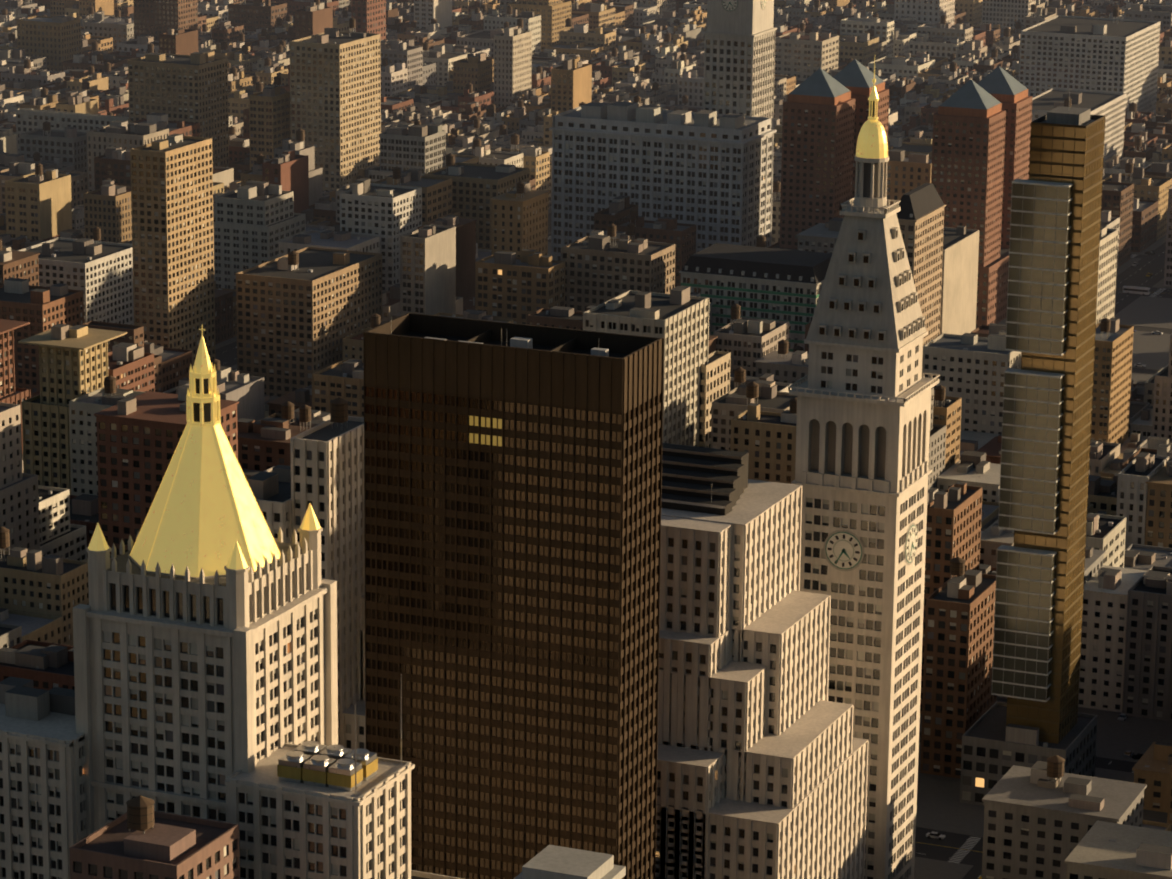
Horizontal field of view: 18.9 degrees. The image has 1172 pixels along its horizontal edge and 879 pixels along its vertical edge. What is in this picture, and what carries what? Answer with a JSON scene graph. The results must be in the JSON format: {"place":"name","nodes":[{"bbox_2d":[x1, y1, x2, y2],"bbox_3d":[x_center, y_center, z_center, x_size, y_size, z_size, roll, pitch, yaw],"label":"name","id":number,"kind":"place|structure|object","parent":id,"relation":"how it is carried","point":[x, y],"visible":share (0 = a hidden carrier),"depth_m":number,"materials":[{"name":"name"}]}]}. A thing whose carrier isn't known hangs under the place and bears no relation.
{"place":"outdoors","nodes":[
{"label":"outdoors","id":0,"kind":"place"},
{"bbox_2d":[215,202,1171,878],"bbox_3d":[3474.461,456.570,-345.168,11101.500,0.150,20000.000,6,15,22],"label":"street","id":1,"kind":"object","parent":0,"point":[957,824],"visible":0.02,"depth_m":994.75,"materials":[{"name":"grey asphalt"}]},
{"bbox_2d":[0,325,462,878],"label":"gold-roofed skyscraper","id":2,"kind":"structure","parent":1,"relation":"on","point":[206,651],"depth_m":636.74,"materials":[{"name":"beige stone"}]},
{"bbox_2d":[363,313,663,878],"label":"skyscraper","id":3,"kind":"structure","parent":1,"relation":"on","point":[512,502],"depth_m":731.21,"materials":[{"name":"brown glass"}]},
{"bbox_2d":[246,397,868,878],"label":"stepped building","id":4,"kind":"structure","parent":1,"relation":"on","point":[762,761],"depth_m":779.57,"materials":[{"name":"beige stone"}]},
{"bbox_2d":[0,8,1159,878],"bbox_3d":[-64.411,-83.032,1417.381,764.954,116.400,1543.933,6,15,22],"label":"buildings","id":5,"kind":"structure","parent":1,"relation":"on","point":[303,314],"depth_m":1374.46,"materials":[{"name":"brown brick"}]},
{"bbox_2d":[0,181,1171,878],"bbox_3d":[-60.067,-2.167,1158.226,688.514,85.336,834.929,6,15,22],"label":"city blocks","id":6,"kind":"structure","parent":1,"relation":"on","point":[92,429],"depth_m":1128.38,"materials":[{"name":"brown brick"}]},
{"bbox_2d":[0,0,1171,288],"bbox_3d":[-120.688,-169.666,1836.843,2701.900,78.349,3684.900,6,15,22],"label":"city blocks","id":7,"kind":"structure","parent":1,"relation":"on","point":[492,82],"depth_m":2034.77,"materials":[{"name":"brown concrete"}]},
{"bbox_2d":[549,0,776,260],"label":"office building","id":8,"kind":"structure","parent":1,"relation":"on","point":[707,170],"depth_m":1596.40,"materials":[{"name":"grey concrete"}]},
{"bbox_2d":[236,250,1162,878],"bbox_3d":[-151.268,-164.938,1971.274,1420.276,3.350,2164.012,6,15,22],"label":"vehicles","id":9,"kind":"object","parent":1,"relation":"on","point":[1126,290],"visible":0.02,"depth_m":1517.37,"materials":[{"name":"multicoloured metal"}]},
{"bbox_2d":[788,60,940,878],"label":"clock tower","id":10,"kind":"structure","parent":1,"relation":"on","point":[863,394],"depth_m":824.25,"materials":[{"name":"beige stone"}]},
{"bbox_2d":[767,59,1031,327],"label":"apartment towers","id":11,"kind":"structure","parent":1,"relation":"on","point":[981,145],"depth_m":1541.29,"materials":[{"name":"red brick"}]},
{"bbox_2d":[960,91,1105,805],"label":"skyscraper","id":12,"kind":"structure","parent":1,"relation":"on","point":[1055,220],"depth_m":919.87,"materials":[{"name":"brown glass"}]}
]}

